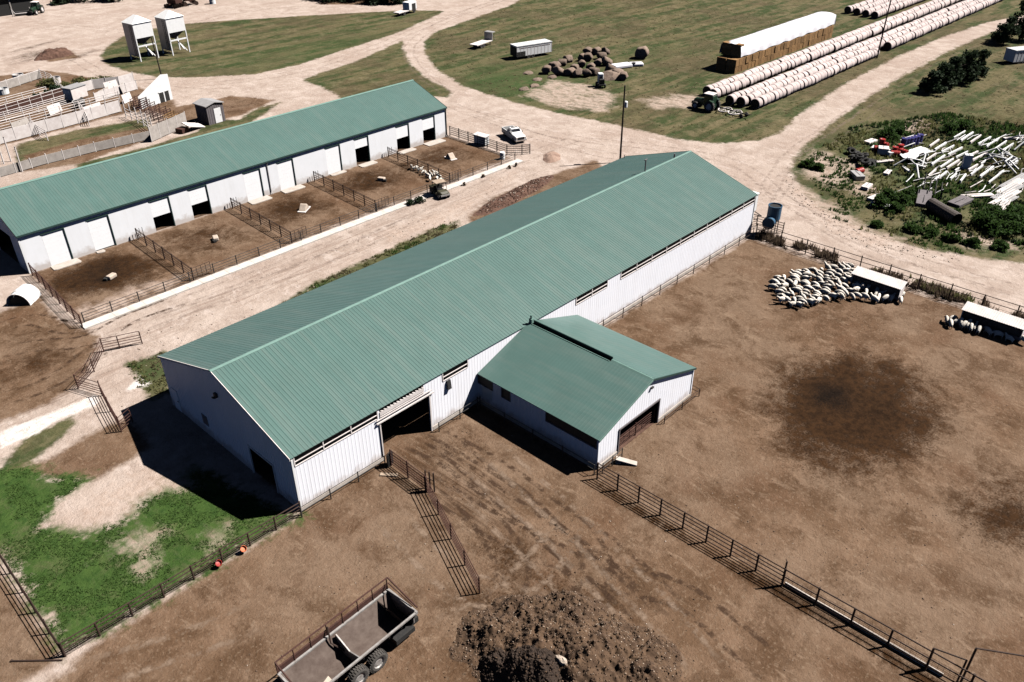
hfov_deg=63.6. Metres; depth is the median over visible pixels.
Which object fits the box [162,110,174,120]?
steel gate
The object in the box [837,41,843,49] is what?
round bale
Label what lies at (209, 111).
garden shed
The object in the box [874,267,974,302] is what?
weeds
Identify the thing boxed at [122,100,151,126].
rail fence
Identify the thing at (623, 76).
old bale
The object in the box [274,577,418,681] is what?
dump wagon
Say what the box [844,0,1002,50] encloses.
bales
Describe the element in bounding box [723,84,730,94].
round bale
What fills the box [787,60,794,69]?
round bale
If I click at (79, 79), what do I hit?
bush
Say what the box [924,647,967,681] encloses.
gallows gate
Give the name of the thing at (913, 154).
white board
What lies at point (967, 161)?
scrap piece
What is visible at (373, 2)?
shade tree
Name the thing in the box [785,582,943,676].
kerb board
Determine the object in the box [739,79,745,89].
round bale
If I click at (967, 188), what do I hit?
scrapyard weeds
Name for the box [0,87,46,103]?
rail fence
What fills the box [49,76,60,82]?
water tank
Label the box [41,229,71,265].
overhead door
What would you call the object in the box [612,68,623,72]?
old bale
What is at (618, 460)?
loading plank
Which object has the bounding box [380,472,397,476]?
loose plank
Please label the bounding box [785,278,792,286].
sheep
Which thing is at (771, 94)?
round bale
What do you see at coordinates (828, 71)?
round bale
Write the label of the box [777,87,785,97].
round bale
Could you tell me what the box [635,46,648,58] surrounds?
old bale
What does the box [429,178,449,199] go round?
utility buggy
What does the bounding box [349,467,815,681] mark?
pile edge clods
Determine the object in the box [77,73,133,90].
board fence
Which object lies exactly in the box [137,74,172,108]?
shed
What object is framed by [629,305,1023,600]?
pen clods
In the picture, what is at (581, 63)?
old bale
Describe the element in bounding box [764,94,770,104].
round bale
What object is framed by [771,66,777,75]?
round bale
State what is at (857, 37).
round bale
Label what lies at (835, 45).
round bale
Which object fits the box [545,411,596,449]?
window frame
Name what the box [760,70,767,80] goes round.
round bale
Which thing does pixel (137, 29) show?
feed bin
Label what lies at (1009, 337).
sheep
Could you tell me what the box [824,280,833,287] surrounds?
sheep
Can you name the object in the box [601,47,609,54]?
old bale
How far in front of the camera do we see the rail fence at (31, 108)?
133.88 m
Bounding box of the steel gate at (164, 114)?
[156,109,171,121]
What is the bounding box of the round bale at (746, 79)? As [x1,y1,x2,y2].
[741,77,748,86]
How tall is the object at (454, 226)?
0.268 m
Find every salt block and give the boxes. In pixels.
[103,272,116,280]
[212,235,218,242]
[298,203,310,212]
[377,176,386,181]
[444,152,456,160]
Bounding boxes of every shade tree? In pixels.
[50,0,69,5]
[91,0,122,1]
[322,0,348,2]
[364,0,386,5]
[383,0,407,4]
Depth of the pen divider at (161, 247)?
88.16 m
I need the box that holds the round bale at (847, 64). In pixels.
[843,61,849,70]
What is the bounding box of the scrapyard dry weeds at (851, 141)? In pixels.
[821,114,1023,243]
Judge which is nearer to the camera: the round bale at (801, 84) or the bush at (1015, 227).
the bush at (1015, 227)
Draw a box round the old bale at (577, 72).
[573,68,581,76]
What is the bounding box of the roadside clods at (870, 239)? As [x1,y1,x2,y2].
[786,167,958,260]
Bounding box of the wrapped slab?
[612,61,643,68]
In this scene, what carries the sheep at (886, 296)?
on the yard soil
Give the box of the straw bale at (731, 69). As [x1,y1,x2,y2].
[725,65,737,73]
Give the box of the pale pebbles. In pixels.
[247,435,956,665]
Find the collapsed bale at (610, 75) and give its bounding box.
[602,70,627,80]
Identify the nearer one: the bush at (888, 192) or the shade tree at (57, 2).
the bush at (888, 192)
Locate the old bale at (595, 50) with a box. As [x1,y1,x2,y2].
[592,47,600,53]
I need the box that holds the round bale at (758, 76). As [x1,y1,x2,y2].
[753,73,760,82]
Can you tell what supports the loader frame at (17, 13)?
on the dirt road
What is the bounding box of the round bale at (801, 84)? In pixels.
[794,80,803,90]
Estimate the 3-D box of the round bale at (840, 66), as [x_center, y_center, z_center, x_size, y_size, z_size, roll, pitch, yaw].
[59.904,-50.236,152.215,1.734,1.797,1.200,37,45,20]
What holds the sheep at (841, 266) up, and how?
on the yard soil
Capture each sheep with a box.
[768,279,779,283]
[768,283,778,290]
[773,275,784,279]
[775,289,783,293]
[776,296,786,303]
[780,293,791,302]
[783,292,792,297]
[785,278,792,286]
[788,275,799,279]
[788,301,795,307]
[790,269,801,276]
[791,287,802,295]
[794,301,804,308]
[797,280,809,285]
[797,299,807,305]
[801,275,811,279]
[802,285,812,292]
[805,298,817,306]
[811,294,822,298]
[812,285,821,289]
[813,276,822,285]
[815,297,821,305]
[818,289,830,294]
[822,284,834,289]
[822,295,829,301]
[823,277,833,280]
[824,261,830,270]
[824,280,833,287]
[827,264,838,269]
[827,292,839,300]
[834,272,842,277]
[835,268,843,275]
[835,283,844,289]
[836,292,845,300]
[838,262,845,272]
[839,277,848,284]
[842,268,853,271]
[843,273,850,280]
[846,288,855,292]
[850,286,860,292]
[852,283,863,291]
[853,292,862,299]
[859,292,870,300]
[870,292,878,303]
[881,294,890,302]
[888,292,895,302]
[944,315,948,323]
[948,318,952,328]
[953,318,963,324]
[959,319,971,329]
[968,322,973,332]
[972,321,978,330]
[976,325,981,333]
[982,326,991,336]
[992,330,1004,338]
[1004,332,1014,343]
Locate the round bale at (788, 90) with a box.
[783,86,790,96]
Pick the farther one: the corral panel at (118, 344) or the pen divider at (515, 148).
the pen divider at (515, 148)
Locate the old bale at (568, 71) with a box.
[564,67,575,74]
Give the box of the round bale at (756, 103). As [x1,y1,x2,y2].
[750,97,762,108]
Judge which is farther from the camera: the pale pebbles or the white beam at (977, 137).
the white beam at (977, 137)
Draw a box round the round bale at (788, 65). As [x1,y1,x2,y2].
[784,61,790,70]
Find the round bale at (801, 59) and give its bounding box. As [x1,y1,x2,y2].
[798,56,803,65]
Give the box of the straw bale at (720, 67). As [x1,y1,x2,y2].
[715,63,725,71]
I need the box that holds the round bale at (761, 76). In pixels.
[757,72,763,81]
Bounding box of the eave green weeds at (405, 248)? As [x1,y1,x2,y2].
[127,224,444,389]
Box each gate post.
[3,136,11,161]
[14,146,22,171]
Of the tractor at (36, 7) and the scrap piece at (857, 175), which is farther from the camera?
the tractor at (36, 7)
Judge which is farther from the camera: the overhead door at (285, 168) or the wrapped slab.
the wrapped slab
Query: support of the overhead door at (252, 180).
in the livestock barn at (47, 221)
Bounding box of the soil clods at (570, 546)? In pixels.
[220,412,1021,681]
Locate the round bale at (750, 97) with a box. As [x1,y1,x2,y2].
[745,94,754,104]
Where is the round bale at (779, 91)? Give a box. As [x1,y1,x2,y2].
[775,89,782,98]
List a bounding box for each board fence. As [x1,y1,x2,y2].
[0,70,40,88]
[0,86,63,115]
[0,100,121,144]
[0,131,150,176]
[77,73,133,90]
[93,80,137,100]
[148,112,186,141]
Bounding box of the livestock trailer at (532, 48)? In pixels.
[510,39,552,57]
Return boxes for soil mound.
[34,47,73,60]
[543,151,560,162]
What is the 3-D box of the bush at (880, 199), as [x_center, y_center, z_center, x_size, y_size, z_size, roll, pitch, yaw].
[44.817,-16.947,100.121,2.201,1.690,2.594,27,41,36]
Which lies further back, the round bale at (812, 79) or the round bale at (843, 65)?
the round bale at (843, 65)
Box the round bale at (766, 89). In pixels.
[761,87,769,92]
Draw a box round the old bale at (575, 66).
[570,64,578,68]
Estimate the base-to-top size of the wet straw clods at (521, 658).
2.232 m
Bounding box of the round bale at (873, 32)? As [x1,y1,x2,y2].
[869,29,875,37]
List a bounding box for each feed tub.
[215,559,221,566]
[240,544,246,551]
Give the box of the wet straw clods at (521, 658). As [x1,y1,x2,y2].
[481,647,561,681]
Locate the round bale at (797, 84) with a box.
[792,81,799,91]
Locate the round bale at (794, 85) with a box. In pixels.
[787,83,796,93]
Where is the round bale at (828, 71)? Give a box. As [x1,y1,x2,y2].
[823,69,830,77]
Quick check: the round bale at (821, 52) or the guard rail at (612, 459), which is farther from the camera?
the round bale at (821, 52)
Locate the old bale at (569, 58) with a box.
[563,55,572,62]
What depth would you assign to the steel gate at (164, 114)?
129.74 m
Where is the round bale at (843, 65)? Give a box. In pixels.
[839,62,845,71]
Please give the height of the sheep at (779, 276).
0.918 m
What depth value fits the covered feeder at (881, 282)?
81.69 m
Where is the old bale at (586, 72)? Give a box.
[582,69,591,75]
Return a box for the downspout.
[754,191,761,215]
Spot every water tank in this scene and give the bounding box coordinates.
[0,87,8,95]
[12,73,22,77]
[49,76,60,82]
[72,99,85,107]
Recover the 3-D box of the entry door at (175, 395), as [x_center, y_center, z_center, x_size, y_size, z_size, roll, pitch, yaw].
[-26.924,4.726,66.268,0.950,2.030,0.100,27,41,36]
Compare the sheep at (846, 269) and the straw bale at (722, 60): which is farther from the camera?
the straw bale at (722, 60)
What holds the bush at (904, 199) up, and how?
on the grass field
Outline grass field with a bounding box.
[0,0,1023,467]
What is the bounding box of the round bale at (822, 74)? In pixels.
[815,71,823,80]
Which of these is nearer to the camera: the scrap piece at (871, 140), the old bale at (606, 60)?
the scrap piece at (871, 140)
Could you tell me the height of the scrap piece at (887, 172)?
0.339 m
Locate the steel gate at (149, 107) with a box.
[143,101,156,114]
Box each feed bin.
[122,14,158,61]
[154,9,189,55]
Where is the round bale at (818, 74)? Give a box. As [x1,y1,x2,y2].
[814,72,820,82]
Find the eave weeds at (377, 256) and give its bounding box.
[127,221,457,394]
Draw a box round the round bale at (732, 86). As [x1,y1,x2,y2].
[725,83,734,93]
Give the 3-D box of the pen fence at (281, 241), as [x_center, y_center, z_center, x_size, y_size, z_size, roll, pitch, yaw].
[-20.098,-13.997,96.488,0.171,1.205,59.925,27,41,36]
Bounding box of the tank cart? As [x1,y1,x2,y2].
[595,72,605,87]
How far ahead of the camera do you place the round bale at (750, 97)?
135.19 m
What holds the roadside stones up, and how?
on the dirt road
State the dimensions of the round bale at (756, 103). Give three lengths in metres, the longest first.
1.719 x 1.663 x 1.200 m
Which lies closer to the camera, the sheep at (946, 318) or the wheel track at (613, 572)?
the wheel track at (613, 572)
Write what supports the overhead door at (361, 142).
in the livestock barn at (47, 221)
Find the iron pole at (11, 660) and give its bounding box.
[10,659,62,661]
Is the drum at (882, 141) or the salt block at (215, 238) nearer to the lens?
the salt block at (215, 238)
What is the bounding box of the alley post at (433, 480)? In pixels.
[424,470,434,491]
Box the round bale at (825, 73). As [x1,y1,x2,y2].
[820,70,826,79]
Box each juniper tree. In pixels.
[917,69,948,93]
[937,61,955,84]
[943,55,966,87]
[960,49,981,83]
[972,49,991,77]
[990,15,1021,43]
[1007,0,1023,39]
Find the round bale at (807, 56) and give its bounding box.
[803,54,809,63]
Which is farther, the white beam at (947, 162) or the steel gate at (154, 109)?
the steel gate at (154, 109)
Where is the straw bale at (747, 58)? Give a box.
[745,55,749,62]
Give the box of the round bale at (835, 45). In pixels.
[831,43,837,52]
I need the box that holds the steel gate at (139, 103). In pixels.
[132,97,147,109]
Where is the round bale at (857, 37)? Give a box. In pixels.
[854,34,859,43]
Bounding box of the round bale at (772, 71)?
[767,67,774,77]
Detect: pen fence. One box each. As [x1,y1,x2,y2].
[81,152,514,322]
[596,462,786,583]
[752,215,784,230]
[755,223,1023,317]
[781,570,986,681]
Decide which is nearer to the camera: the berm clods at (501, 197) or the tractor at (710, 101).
the berm clods at (501, 197)
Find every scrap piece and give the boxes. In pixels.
[849,170,864,179]
[860,182,872,189]
[864,138,877,143]
[867,193,878,201]
[875,159,893,162]
[877,145,888,154]
[883,169,891,175]
[886,149,893,156]
[915,189,931,207]
[948,195,973,207]
[961,153,973,169]
[961,192,994,197]
[1002,136,1023,139]
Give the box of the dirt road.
[0,0,1023,681]
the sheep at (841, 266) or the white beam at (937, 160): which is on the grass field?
the white beam at (937, 160)
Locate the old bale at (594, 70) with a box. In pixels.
[589,67,599,75]
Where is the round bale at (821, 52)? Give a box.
[816,49,822,58]
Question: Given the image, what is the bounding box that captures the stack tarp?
[719,12,835,56]
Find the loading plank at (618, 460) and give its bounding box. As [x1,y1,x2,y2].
[615,456,636,466]
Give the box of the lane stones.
[99,182,527,392]
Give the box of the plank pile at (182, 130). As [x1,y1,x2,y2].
[175,122,204,133]
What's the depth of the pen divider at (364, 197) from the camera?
103.19 m
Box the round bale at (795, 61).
[791,58,797,67]
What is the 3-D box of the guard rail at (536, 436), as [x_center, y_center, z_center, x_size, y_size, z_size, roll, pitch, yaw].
[1.579,7.112,63.166,12.086,1.034,0.104,27,41,36]
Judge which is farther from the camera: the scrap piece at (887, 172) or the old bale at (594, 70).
the old bale at (594, 70)
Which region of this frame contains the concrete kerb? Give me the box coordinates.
[80,159,522,328]
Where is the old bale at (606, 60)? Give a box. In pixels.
[601,56,612,65]
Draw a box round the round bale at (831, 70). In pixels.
[825,67,833,77]
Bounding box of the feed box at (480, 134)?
[473,132,489,144]
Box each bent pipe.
[893,157,926,167]
[913,163,925,178]
[919,152,928,167]
[978,147,1014,158]
[981,155,1018,169]
[984,153,1010,168]
[1000,156,1016,173]
[1003,152,1020,166]
[1005,135,1023,139]
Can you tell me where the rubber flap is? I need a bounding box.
[385,452,393,467]
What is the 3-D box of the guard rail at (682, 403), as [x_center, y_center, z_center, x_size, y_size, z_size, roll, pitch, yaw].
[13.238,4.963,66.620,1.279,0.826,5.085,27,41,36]
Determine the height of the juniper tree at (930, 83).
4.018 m
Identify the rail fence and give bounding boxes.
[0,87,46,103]
[0,91,119,129]
[0,94,67,120]
[29,118,48,140]
[38,69,61,86]
[77,102,89,125]
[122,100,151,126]
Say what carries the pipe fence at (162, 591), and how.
on the lawn at (144, 528)
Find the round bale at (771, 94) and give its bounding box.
[765,92,774,102]
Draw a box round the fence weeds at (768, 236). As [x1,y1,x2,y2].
[755,229,1023,318]
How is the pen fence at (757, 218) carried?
on the dirt road
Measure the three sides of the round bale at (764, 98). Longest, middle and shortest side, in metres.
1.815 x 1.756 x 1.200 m
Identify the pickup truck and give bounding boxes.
[502,125,526,142]
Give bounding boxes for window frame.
[477,374,492,390]
[501,387,510,401]
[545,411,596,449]
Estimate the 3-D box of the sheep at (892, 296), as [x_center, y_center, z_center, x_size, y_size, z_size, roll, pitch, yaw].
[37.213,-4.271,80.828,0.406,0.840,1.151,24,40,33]
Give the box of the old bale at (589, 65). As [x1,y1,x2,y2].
[586,62,594,68]
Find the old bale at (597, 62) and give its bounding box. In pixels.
[593,58,601,65]
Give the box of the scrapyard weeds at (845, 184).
[806,151,1023,253]
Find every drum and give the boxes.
[500,151,504,159]
[854,167,864,172]
[878,138,885,144]
[891,150,900,156]
[898,148,908,153]
[901,137,907,145]
[908,136,914,146]
[914,135,920,144]
[917,133,923,143]
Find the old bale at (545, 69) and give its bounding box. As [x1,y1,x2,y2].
[541,65,550,73]
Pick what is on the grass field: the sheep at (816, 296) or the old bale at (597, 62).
the old bale at (597, 62)
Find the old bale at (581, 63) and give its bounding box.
[578,59,585,67]
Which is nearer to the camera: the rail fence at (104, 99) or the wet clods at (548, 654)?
the wet clods at (548, 654)
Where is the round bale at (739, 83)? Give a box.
[731,80,741,89]
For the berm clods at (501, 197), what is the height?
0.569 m
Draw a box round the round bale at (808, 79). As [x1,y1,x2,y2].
[804,77,811,86]
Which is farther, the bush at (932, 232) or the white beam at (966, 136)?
the white beam at (966, 136)
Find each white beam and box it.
[926,153,936,161]
[931,155,944,165]
[934,142,946,150]
[939,158,953,168]
[941,145,953,153]
[946,159,959,168]
[947,147,962,156]
[960,131,973,140]
[969,134,981,143]
[970,164,982,175]
[972,152,987,161]
[978,136,991,145]
[979,166,993,177]
[986,137,999,147]
[988,170,1003,183]
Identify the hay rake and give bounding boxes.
[718,106,751,117]
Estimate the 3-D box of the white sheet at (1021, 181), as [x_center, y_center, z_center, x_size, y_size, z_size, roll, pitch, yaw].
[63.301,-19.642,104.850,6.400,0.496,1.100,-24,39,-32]
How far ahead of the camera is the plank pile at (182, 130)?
125.78 m
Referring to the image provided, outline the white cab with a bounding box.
[393,0,416,15]
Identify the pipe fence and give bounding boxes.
[0,554,63,656]
[58,501,301,656]
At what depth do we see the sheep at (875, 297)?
80.49 m
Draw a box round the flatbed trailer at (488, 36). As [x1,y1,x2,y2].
[469,30,494,47]
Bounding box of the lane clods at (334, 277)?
[99,175,552,406]
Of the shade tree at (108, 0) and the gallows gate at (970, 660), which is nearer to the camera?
the gallows gate at (970, 660)
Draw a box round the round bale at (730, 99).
[725,94,736,104]
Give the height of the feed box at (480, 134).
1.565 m
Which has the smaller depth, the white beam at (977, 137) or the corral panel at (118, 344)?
the corral panel at (118, 344)
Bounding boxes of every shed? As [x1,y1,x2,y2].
[0,0,33,16]
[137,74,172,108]
[192,98,225,124]
[1003,46,1023,63]
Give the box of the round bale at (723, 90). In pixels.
[716,86,725,96]
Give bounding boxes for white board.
[900,147,932,155]
[900,148,929,157]
[902,150,922,159]
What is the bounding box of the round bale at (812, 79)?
[807,76,814,85]
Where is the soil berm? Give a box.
[473,175,553,215]
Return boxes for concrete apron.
[50,258,81,270]
[247,195,271,204]
[281,184,304,193]
[330,170,346,175]
[358,160,377,167]
[398,147,415,154]
[423,138,445,145]
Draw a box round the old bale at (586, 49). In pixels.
[582,47,592,52]
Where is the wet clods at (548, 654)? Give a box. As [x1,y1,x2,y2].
[479,644,561,681]
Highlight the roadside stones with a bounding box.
[786,176,956,261]
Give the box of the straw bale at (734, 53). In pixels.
[730,50,742,57]
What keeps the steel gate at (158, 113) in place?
on the dirt road
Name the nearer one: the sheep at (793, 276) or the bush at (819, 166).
the sheep at (793, 276)
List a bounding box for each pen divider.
[28,263,82,327]
[135,227,211,279]
[230,198,306,242]
[313,170,388,210]
[387,147,460,182]
[449,126,529,154]
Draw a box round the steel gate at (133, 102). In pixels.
[130,95,137,108]
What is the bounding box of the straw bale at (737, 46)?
[731,43,744,50]
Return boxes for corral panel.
[73,374,121,431]
[74,338,103,387]
[101,331,142,351]
[118,408,132,429]
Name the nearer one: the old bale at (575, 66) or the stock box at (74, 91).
the stock box at (74, 91)
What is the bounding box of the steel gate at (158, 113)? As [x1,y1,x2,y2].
[151,106,167,120]
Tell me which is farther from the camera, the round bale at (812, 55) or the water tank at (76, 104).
the round bale at (812, 55)
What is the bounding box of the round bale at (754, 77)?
[749,74,756,84]
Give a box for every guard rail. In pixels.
[299,455,385,516]
[438,396,480,431]
[477,397,594,474]
[598,228,753,325]
[602,448,622,473]
[664,385,699,423]
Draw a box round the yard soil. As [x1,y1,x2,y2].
[0,0,1023,681]
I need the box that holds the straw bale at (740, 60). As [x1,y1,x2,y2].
[731,56,742,65]
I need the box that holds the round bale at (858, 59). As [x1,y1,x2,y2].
[853,56,860,65]
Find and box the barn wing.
[477,314,696,469]
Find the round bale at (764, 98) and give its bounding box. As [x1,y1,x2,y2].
[758,95,767,106]
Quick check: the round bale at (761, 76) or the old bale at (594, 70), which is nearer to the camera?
the round bale at (761, 76)
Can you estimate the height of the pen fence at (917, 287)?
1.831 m
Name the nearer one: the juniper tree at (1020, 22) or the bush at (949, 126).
the bush at (949, 126)
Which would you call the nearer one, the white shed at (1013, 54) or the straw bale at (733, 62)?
the straw bale at (733, 62)
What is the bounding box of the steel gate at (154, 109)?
[148,103,160,117]
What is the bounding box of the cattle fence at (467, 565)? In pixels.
[425,476,479,593]
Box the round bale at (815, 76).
[810,74,818,84]
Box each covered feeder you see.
[850,266,906,301]
[960,301,1023,342]
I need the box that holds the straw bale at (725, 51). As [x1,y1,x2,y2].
[721,48,730,55]
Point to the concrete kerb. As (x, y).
(167, 294)
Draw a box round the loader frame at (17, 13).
[11,7,31,16]
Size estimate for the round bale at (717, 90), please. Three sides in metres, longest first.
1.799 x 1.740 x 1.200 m
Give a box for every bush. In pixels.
[35,77,58,87]
[48,84,60,90]
[56,81,73,86]
[70,76,84,82]
[406,199,415,204]
[413,196,425,201]
[798,159,814,166]
[805,162,824,172]
[870,192,890,207]
[870,220,883,229]
[876,125,900,139]
[879,186,898,201]
[883,200,904,214]
[890,123,909,135]
[892,191,913,207]
[899,187,917,199]
[902,223,923,233]
[923,227,939,238]
[938,121,958,134]
[940,232,961,242]
[955,118,975,129]
[961,237,981,248]
[968,209,997,228]
[983,202,1004,212]
[986,209,1022,228]
[986,218,1007,237]
[991,238,1009,251]
[1002,220,1023,235]
[1003,203,1023,222]
[1012,215,1023,231]
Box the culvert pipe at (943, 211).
[925,198,962,224]
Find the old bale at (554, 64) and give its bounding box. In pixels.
[548,61,560,69]
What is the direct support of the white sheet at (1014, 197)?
on the white sheet at (1003, 205)
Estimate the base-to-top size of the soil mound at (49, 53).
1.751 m
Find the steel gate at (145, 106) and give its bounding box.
[139,99,151,113]
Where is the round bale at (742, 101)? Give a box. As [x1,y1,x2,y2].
[736,95,748,106]
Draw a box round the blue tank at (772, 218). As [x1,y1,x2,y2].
[762,202,782,232]
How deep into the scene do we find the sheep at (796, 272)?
84.77 m
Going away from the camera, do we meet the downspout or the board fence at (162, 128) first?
the downspout
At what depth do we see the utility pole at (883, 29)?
159.40 m
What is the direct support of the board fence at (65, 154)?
on the yard soil
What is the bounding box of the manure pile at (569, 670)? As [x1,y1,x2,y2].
[449,590,681,681]
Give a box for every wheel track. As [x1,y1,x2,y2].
[26,315,76,333]
[29,343,96,396]
[37,300,168,351]
[121,622,223,677]
[397,525,508,608]
[412,436,636,599]
[428,436,655,588]
[432,490,765,658]
[441,444,609,597]
[460,484,530,608]
[461,540,563,608]
[471,480,614,613]
[490,457,707,643]
[575,523,614,604]
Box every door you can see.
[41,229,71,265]
[63,90,71,100]
[87,215,114,249]
[149,197,170,217]
[171,388,181,411]
[188,185,207,205]
[213,107,222,122]
[243,169,262,200]
[277,159,295,189]
[325,145,341,174]
[354,136,367,148]
[396,124,407,138]
[422,116,433,129]
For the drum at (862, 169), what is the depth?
109.29 m
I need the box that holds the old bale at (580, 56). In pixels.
[577,53,584,60]
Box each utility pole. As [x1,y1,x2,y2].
[150,36,161,74]
[619,85,627,158]
[876,0,890,57]
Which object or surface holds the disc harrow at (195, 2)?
on the dirt road
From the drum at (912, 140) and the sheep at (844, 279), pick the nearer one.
the sheep at (844, 279)
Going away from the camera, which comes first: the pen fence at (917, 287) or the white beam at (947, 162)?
the pen fence at (917, 287)
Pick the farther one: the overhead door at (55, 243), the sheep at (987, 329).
the overhead door at (55, 243)
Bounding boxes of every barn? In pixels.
[0,79,447,273]
[157,150,757,509]
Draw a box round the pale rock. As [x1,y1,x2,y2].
[555,655,566,665]
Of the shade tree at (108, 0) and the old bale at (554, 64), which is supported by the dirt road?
the shade tree at (108, 0)
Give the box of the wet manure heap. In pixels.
[480,647,560,681]
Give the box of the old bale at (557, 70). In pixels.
[552,66,563,74]
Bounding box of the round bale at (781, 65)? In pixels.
[778,63,784,73]
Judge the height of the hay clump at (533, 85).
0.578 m
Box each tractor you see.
[28,1,44,14]
[691,91,720,111]
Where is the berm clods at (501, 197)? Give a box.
[479,176,550,212]
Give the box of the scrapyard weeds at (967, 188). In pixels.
[848,111,1023,245]
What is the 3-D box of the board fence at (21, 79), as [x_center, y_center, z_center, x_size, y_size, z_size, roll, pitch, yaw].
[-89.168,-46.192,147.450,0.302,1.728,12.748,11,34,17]
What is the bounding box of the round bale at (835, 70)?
[830,66,836,76]
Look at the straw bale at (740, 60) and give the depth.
152.76 m
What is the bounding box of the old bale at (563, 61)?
[558,59,566,64]
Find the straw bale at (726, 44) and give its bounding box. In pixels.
[722,41,731,49]
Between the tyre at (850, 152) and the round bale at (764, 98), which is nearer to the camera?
the tyre at (850, 152)
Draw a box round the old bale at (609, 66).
[604,63,616,70]
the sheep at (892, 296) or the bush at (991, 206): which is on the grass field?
the bush at (991, 206)
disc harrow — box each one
[164,0,183,8]
[181,0,198,5]
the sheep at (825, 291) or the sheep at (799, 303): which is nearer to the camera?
the sheep at (799, 303)
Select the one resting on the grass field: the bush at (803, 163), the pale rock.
the bush at (803, 163)
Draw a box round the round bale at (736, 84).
[732,82,738,91]
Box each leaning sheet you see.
[10,117,29,127]
[46,102,61,114]
[83,102,100,108]
[103,79,117,87]
[121,92,132,103]
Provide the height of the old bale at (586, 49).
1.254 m
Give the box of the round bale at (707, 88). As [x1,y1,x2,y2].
[703,85,713,94]
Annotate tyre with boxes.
[848,148,855,153]
[861,158,870,163]
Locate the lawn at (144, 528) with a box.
[0,464,296,655]
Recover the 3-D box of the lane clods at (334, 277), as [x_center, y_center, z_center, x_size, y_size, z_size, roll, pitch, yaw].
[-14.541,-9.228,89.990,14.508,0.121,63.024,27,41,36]
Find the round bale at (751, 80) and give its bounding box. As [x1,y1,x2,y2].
[746,76,753,86]
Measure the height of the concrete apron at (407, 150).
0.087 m
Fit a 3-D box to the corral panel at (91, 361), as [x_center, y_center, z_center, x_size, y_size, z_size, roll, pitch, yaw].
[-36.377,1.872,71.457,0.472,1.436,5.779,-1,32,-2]
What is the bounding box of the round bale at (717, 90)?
[710,88,720,97]
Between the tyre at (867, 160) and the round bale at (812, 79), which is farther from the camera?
the round bale at (812, 79)
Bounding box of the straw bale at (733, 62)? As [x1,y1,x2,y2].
[726,57,739,66]
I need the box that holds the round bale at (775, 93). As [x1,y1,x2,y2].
[771,90,778,101]
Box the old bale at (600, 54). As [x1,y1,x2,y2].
[596,52,606,57]
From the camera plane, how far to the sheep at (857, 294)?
81.06 m
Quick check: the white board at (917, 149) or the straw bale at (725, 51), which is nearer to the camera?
the white board at (917, 149)
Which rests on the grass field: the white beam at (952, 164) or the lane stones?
the white beam at (952, 164)
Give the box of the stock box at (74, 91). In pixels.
[61,83,87,100]
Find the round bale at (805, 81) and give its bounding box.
[800,78,807,88]
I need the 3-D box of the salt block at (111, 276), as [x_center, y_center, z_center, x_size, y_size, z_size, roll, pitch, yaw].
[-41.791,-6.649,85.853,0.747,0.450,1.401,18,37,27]
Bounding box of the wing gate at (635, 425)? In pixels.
[619,409,654,445]
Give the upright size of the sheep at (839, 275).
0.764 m
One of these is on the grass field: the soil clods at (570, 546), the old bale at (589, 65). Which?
the old bale at (589, 65)
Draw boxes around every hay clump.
[519,86,528,90]
[523,71,532,74]
[530,83,538,87]
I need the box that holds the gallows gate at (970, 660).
[960,647,1023,681]
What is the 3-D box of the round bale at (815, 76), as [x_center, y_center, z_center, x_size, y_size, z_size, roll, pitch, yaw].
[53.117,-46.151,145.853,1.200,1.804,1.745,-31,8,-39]
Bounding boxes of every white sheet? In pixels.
[989,189,1021,203]
[990,183,1023,199]
[995,178,1023,193]
[995,194,1018,206]
[999,173,1023,187]
[999,198,1010,208]
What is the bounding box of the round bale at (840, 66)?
[836,63,842,73]
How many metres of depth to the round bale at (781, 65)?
151.66 m
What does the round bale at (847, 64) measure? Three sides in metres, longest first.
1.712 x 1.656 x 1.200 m
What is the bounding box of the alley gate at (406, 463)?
[389,449,425,490]
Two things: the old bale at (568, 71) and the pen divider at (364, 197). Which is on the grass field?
the old bale at (568, 71)
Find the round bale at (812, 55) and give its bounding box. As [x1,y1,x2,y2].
[806,52,814,61]
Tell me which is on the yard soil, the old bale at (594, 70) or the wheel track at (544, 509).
the wheel track at (544, 509)
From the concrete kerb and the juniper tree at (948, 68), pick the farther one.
the juniper tree at (948, 68)
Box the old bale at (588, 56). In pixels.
[584,52,592,61]
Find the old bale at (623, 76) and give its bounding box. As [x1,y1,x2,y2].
[619,72,627,80]
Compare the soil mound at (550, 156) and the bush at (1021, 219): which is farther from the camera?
the soil mound at (550, 156)
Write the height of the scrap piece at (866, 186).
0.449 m
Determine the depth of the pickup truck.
121.29 m
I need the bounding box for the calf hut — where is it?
[6,284,40,305]
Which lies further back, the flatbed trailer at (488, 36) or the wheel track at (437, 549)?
the flatbed trailer at (488, 36)
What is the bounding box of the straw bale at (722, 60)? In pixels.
[716,56,729,64]
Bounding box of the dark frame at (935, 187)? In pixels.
[923,173,942,199]
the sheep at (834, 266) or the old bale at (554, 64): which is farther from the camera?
the old bale at (554, 64)

